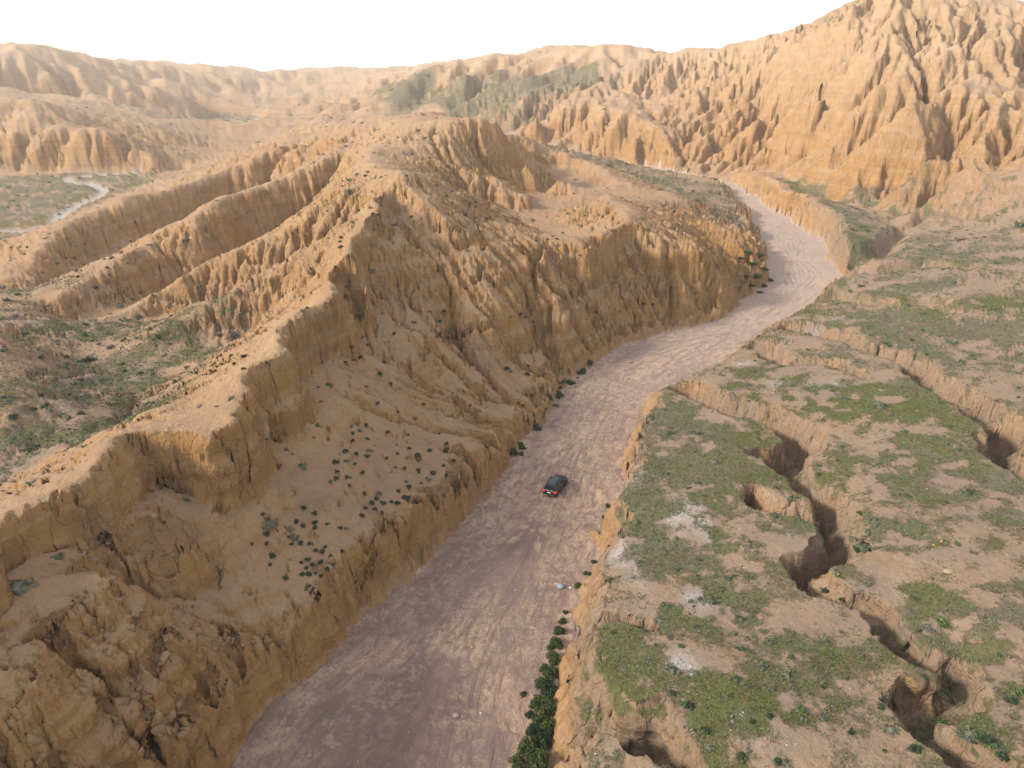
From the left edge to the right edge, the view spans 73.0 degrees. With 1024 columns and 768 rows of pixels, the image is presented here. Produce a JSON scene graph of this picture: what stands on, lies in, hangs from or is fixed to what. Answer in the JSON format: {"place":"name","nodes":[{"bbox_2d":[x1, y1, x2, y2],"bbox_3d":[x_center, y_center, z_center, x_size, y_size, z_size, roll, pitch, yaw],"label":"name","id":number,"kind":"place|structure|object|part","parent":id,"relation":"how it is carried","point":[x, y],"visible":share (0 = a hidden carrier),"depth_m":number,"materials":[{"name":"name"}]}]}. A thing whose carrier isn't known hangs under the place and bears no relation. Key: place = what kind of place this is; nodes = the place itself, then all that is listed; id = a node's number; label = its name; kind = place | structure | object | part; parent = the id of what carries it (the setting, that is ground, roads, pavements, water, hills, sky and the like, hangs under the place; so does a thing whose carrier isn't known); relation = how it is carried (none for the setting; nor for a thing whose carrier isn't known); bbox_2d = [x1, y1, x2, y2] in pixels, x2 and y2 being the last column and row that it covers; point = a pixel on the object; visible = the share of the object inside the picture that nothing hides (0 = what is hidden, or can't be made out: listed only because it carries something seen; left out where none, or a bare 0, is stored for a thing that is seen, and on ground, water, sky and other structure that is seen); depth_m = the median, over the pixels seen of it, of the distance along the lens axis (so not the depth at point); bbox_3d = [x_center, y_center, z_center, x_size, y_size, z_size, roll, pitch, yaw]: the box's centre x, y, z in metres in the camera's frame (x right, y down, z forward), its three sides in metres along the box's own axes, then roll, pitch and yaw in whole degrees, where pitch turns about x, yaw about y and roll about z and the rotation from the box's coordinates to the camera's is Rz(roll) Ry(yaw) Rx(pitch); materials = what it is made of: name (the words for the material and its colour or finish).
{"place":"outdoors","nodes":[
{"label":"outdoors","id":0,"kind":"place"},
{"bbox_2d":[0,111,768,767],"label":"eroded hills","id":1,"kind":"structure","parent":0,"point":[116,651],"depth_m":99.72,"materials":[{"name":"soil"}]},
{"bbox_2d":[8,412,18,419],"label":"shrub","id":2,"kind":"object","parent":1,"relation":"on","point":[13,416],"visible":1,"depth_m":80.12,"materials":[{"name":"green plant"}]},
{"bbox_2d":[19,331,28,335],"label":"shrub","id":3,"kind":"object","parent":1,"relation":"on","point":[24,333],"visible":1,"depth_m":119.74,"materials":[{"name":"green plant"}]},
{"bbox_2d":[40,401,50,408],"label":"shrub","id":4,"kind":"object","parent":1,"relation":"on","point":[46,404],"visible":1,"depth_m":82.90,"materials":[{"name":"green plant"}]},
{"bbox_2d":[76,409,86,415],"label":"shrub","id":5,"kind":"object","parent":1,"relation":"on","point":[81,411],"visible":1,"depth_m":82.84,"materials":[{"name":"green plant"}]},
{"bbox_2d":[84,355,96,361],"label":"shrub","id":6,"kind":"object","parent":1,"relation":"on","point":[88,359],"visible":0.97,"depth_m":111.63,"materials":[{"name":"green plant"}]},
{"bbox_2d":[263,530,270,536],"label":"shrub","id":7,"kind":"object","parent":1,"relation":"on","point":[266,533],"visible":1,"depth_m":68.35,"materials":[{"name":"green plant"}]},
{"bbox_2d":[508,447,516,453],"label":"bush","id":8,"kind":"object","parent":1,"relation":"on","point":[512,450],"visible":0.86,"depth_m":101.26,"materials":[{"name":"green plant"}]},
{"bbox_2d":[587,359,592,365],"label":"bush","id":9,"kind":"object","parent":1,"relation":"on","point":[590,362],"visible":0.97,"depth_m":131.35,"materials":[{"name":"green plant"}]},
{"bbox_2d":[747,261,757,265],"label":"bush","id":10,"kind":"object","parent":1,"relation":"on","point":[752,263],"visible":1,"depth_m":180.56,"materials":[{"name":"green plant"}]},
{"bbox_2d":[752,273,762,277],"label":"bush","id":11,"kind":"object","parent":1,"relation":"on","point":[755,275],"visible":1,"depth_m":179.23,"materials":[{"name":"green plant"}]},
{"bbox_2d":[0,0,1023,217],"bbox_3d":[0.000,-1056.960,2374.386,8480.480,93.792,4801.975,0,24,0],"label":"mountains","id":12,"kind":"structure","parent":0,"point":[858,102],"depth_m":420.81,"materials":[{"name":"stone"}]},
{"bbox_2d":[0,20,1023,767],"bbox_3d":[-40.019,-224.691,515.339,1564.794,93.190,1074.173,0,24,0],"label":"scrub","id":13,"kind":"object","parent":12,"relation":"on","point":[20,586],"visible":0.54,"depth_m":76.80,"materials":[{"name":"green plant"}]},
{"bbox_2d":[0,0,1023,70],"label":"sky","id":14,"kind":"structure","parent":0,"point":[260,35],"materials":[{"name":"white"}]},
{"bbox_2d":[229,158,842,767],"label":"riverbed","id":15,"kind":"structure","parent":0,"point":[451,604],"depth_m":73.82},
{"bbox_2d":[452,713,459,717],"bbox_3d":[-4.885,28.875,60.296,0.623,0.316,0.523,0,24,0],"label":"stone","id":16,"kind":"object","parent":15,"relation":"on","point":[455,715],"visible":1,"depth_m":60.19,"materials":[{"name":"beige stone"}]},
{"bbox_2d":[508,753,526,767],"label":"bush","id":17,"kind":"object","parent":15,"relation":"on","point":[517,760],"visible":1,"depth_m":55.94,"materials":[{"name":"green plant"}]},
{"bbox_2d":[518,444,526,449],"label":"bush","id":18,"kind":"object","parent":15,"relation":"on","point":[522,446],"visible":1,"depth_m":103.17,"materials":[{"name":"green plant"}]},
{"bbox_2d":[516,736,537,759],"bbox_3d":[1.353,29.802,56.938,1.957,1.546,1.617,-12,27,-25],"label":"bush","id":19,"kind":"object","parent":15,"relation":"on","point":[527,746],"visible":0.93,"depth_m":56.86,"materials":[{"name":"green plant"}]},
{"bbox_2d":[524,709,534,718],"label":"bush","id":20,"kind":"object","parent":15,"relation":"on","point":[529,714],"visible":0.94,"depth_m":60.15,"materials":[{"name":"green plant"}]},
{"bbox_2d":[525,723,540,736],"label":"bush","id":21,"kind":"object","parent":15,"relation":"on","point":[530,730],"visible":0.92,"depth_m":58.60,"materials":[{"name":"green plant"}]},
{"bbox_2d":[528,694,543,710],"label":"bush","id":22,"kind":"object","parent":15,"relation":"on","point":[534,703],"visible":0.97,"depth_m":61.09,"materials":[{"name":"green plant"}]},
{"bbox_2d":[526,747,549,767],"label":"bush","id":23,"kind":"object","parent":15,"relation":"on","point":[539,758],"visible":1,"depth_m":55.61,"materials":[{"name":"green plant"}]},
{"bbox_2d":[534,676,546,688],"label":"bush","id":24,"kind":"object","parent":15,"relation":"on","point":[538,683],"visible":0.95,"depth_m":62.96,"materials":[{"name":"green plant"}]},
{"bbox_2d":[532,727,553,750],"bbox_3d":[2.730,29.483,57.754,2.001,1.408,2.210,20,31,37],"label":"bush","id":25,"kind":"object","parent":15,"relation":"on","point":[543,738],"visible":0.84,"depth_m":57.43,"materials":[{"name":"green plant"}]},
{"bbox_2d":[538,663,547,673],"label":"bush","id":26,"kind":"object","parent":15,"relation":"on","point":[543,667],"visible":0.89,"depth_m":64.84,"materials":[{"name":"green plant"}]},
{"bbox_2d":[532,710,555,733],"bbox_3d":[2.917,28.797,59.231,2.419,1.355,1.836,18,29,34],"label":"bush","id":27,"kind":"object","parent":15,"relation":"on","point":[543,717],"visible":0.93,"depth_m":59.22,"materials":[{"name":"green plant"}]},
{"bbox_2d":[538,695,556,716],"bbox_3d":[3.166,28.179,60.766,1.592,1.174,2.096,-10,26,-22],"label":"bush","id":28,"kind":"object","parent":15,"relation":"on","point":[548,703],"visible":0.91,"depth_m":60.59,"materials":[{"name":"green plant"}]},
{"bbox_2d":[540,680,557,697],"bbox_3d":[3.255,27.497,62.250,1.734,1.220,1.915,8,25,17],"label":"bush","id":29,"kind":"object","parent":15,"relation":"on","point":[548,688],"visible":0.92,"depth_m":62.31,"materials":[{"name":"green plant"}]},
{"bbox_2d":[546,644,554,651],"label":"bush","id":30,"kind":"object","parent":15,"relation":"on","point":[549,647],"visible":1,"depth_m":67.23,"materials":[{"name":"green plant"}]},
{"bbox_2d":[543,664,558,682],"bbox_3d":[3.641,26.704,64.151,1.469,1.084,1.935,17,29,33],"label":"bush","id":31,"kind":"object","parent":15,"relation":"on","point":[547,673],"visible":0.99,"depth_m":63.93,"materials":[{"name":"green plant"}]},
{"bbox_2d":[545,650,561,665],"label":"bush","id":32,"kind":"object","parent":15,"relation":"on","point":[553,658],"visible":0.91,"depth_m":65.63,"materials":[{"name":"green plant"}]},
{"bbox_2d":[543,474,567,496],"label":"car","id":33,"kind":"object","parent":15,"relation":"on","point":[555,485],"visible":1,"depth_m":91.45,"materials":[{"name":"black paint"}]},
{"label":"rear window","id":34,"kind":"part","parent":33,"relation":"part of","materials":[{"name":"glass"}]},
{"bbox_2d":[549,636,563,649],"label":"bush","id":35,"kind":"object","parent":15,"relation":"on","point":[556,642],"visible":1,"depth_m":67.33,"materials":[{"name":"green plant"}]},
{"bbox_2d":[553,625,565,635],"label":"bush","id":36,"kind":"object","parent":15,"relation":"on","point":[557,630],"visible":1,"depth_m":68.81,"materials":[{"name":"green plant"}]},
{"bbox_2d":[556,583,564,588],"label":"boulder","id":37,"kind":"object","parent":15,"relation":"on","point":[559,585],"visible":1,"depth_m":75.24,"materials":[{"name":"grey stone"}]},
{"bbox_2d":[558,616,566,624],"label":"bush","id":38,"kind":"object","parent":15,"relation":"on","point":[562,620],"visible":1,"depth_m":70.31,"materials":[{"name":"green plant"}]},
{"bbox_2d":[566,379,575,384],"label":"bush","id":39,"kind":"object","parent":15,"relation":"on","point":[569,381],"visible":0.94,"depth_m":124.84,"materials":[{"name":"green plant"}]},
{"bbox_2d":[574,582,581,588],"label":"bush","id":40,"kind":"object","parent":15,"relation":"on","point":[577,585],"visible":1,"depth_m":75.29,"materials":[{"name":"green plant"}]},
{"bbox_2d":[583,571,591,575],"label":"bush","id":41,"kind":"object","parent":15,"relation":"on","point":[586,573],"visible":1,"depth_m":77.24,"materials":[{"name":"green plant"}]},
{"bbox_2d":[549,157,1023,767],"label":"plateau","id":42,"kind":"structure","parent":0,"point":[641,731],"depth_m":70.98,"materials":[{"name":"soil"}]},
{"bbox_2d":[0,231,1023,767],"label":"grass","id":43,"kind":"structure","parent":42,"relation":"on","point":[710,569],"depth_m":77.92,"materials":[{"name":"green plant"}]},
{"bbox_2d":[292,336,1019,767],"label":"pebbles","id":44,"kind":"object","parent":42,"relation":"on","point":[694,614],"visible":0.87,"depth_m":62.01,"materials":[{"name":"stone"}]},
{"bbox_2d":[666,633,673,640],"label":"shrub","id":45,"kind":"object","parent":42,"relation":"on","point":[670,637],"visible":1,"depth_m":56.46,"materials":[{"name":"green plant"}]},
{"bbox_2d":[669,689,677,695],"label":"shrub","id":46,"kind":"object","parent":42,"relation":"on","point":[672,692],"visible":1,"depth_m":50.38,"materials":[{"name":"green plant"}]},
{"bbox_2d":[681,698,695,710],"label":"shrub","id":47,"kind":"object","parent":42,"relation":"on","point":[686,704],"visible":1,"depth_m":49.12,"materials":[{"name":"green plant"}]},
{"bbox_2d":[701,725,711,734],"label":"shrub","id":48,"kind":"object","parent":42,"relation":"on","point":[706,730],"visible":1,"depth_m":47.03,"materials":[{"name":"green plant"}]},
{"bbox_2d":[736,751,748,761],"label":"shrub","id":49,"kind":"object","parent":42,"relation":"on","point":[740,755],"visible":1,"depth_m":45.07,"materials":[{"name":"green plant"}]},
{"bbox_2d":[765,712,773,719],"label":"shrub","id":50,"kind":"object","parent":42,"relation":"on","point":[769,715],"visible":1,"depth_m":47.46,"materials":[{"name":"green plant"}]},
{"bbox_2d":[771,757,781,765],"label":"shrub","id":51,"kind":"object","parent":42,"relation":"on","point":[777,761],"visible":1,"depth_m":44.54,"materials":[{"name":"green plant"}]},
{"bbox_2d":[795,703,810,715],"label":"shrub","id":52,"kind":"object","parent":42,"relation":"on","point":[802,708],"visible":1,"depth_m":47.94,"materials":[{"name":"green plant"}]},
{"bbox_2d":[820,714,829,721],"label":"shrub","id":53,"kind":"object","parent":42,"relation":"on","point":[825,716],"visible":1,"depth_m":47.47,"materials":[{"name":"green plant"}]},
{"bbox_2d":[820,587,829,593],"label":"shrub","id":54,"kind":"object","parent":42,"relation":"on","point":[826,591],"visible":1,"depth_m":63.05,"materials":[{"name":"green plant"}]},
{"bbox_2d":[847,726,856,735],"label":"shrub","id":55,"kind":"object","parent":42,"relation":"on","point":[850,731],"visible":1,"depth_m":46.17,"materials":[{"name":"green plant"}]},
{"bbox_2d":[863,581,872,586],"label":"shrub","id":56,"kind":"object","parent":42,"relation":"on","point":[866,584],"visible":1,"depth_m":60.88,"materials":[{"name":"beige plant"}]},
{"bbox_2d":[868,545,879,549],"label":"shrub","id":57,"kind":"object","parent":42,"relation":"on","point":[873,548],"visible":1,"depth_m":65.81,"materials":[{"name":"beige plant"}]},
{"bbox_2d":[877,701,884,711],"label":"shrub","id":58,"kind":"object","parent":42,"relation":"on","point":[881,706],"visible":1,"depth_m":48.19,"materials":[{"name":"green plant"}]},
{"bbox_2d":[906,741,924,756],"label":"shrub","id":59,"kind":"object","parent":42,"relation":"on","point":[912,747],"visible":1,"depth_m":44.34,"materials":[{"name":"green plant"}]},
{"bbox_2d":[924,623,936,633],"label":"shrub","id":60,"kind":"object","parent":42,"relation":"on","point":[927,625],"visible":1,"depth_m":55.86,"materials":[{"name":"grey plant"}]},
{"bbox_2d":[932,718,945,723],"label":"shrub","id":61,"kind":"object","parent":42,"relation":"on","point":[936,721],"visible":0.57,"depth_m":50.44,"materials":[{"name":"green plant"}]},
{"bbox_2d":[935,615,947,627],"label":"shrub","id":62,"kind":"object","parent":42,"relation":"on","point":[941,620],"visible":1,"depth_m":56.01,"materials":[{"name":"green plant"}]},
{"bbox_2d":[938,683,947,695],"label":"shrub","id":63,"kind":"object","parent":42,"relation":"on","point":[941,692],"visible":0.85,"depth_m":50.79,"materials":[{"name":"green plant"}]},
{"bbox_2d":[943,569,952,573],"bbox_3d":[38.619,16.580,61.266,0.854,0.207,0.625,-11,26,-24],"label":"stone","id":64,"kind":"object","parent":42,"relation":"on","point":[948,571],"visible":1,"depth_m":61.13,"materials":[{"name":"beige stone"}]},
{"bbox_2d":[955,728,974,743],"bbox_3d":[29.481,22.928,45.046,0.854,0.398,1.253,-16,29,-31],"label":"shrub","id":65,"kind":"object","parent":42,"relation":"on","point":[959,733],"visible":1,"depth_m":45.02,"materials":[{"name":"grey plant"}]},
{"bbox_2d":[975,731,1002,750],"bbox_3d":[30.595,22.827,44.264,1.131,0.645,1.459,-9,26,-19],"label":"shrub","id":66,"kind":"object","parent":42,"relation":"on","point":[986,739],"visible":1,"depth_m":44.27,"materials":[{"name":"green plant"}]},
{"bbox_2d":[994,750,1009,760],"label":"shrub","id":67,"kind":"object","parent":42,"relation":"on","point":[1000,754],"visible":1,"depth_m":43.25,"materials":[{"name":"green plant"}]},
{"bbox_2d":[1003,695,1019,704],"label":"shrub","id":68,"kind":"object","parent":42,"relation":"on","point":[1012,700],"visible":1,"depth_m":47.68,"materials":[{"name":"green plant"}]},
{"bbox_2d":[1009,686,1023,696],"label":"shrub","id":69,"kind":"object","parent":42,"relation":"on","point":[1019,691],"visible":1,"depth_m":48.17,"materials":[{"name":"green plant"}]}
]}

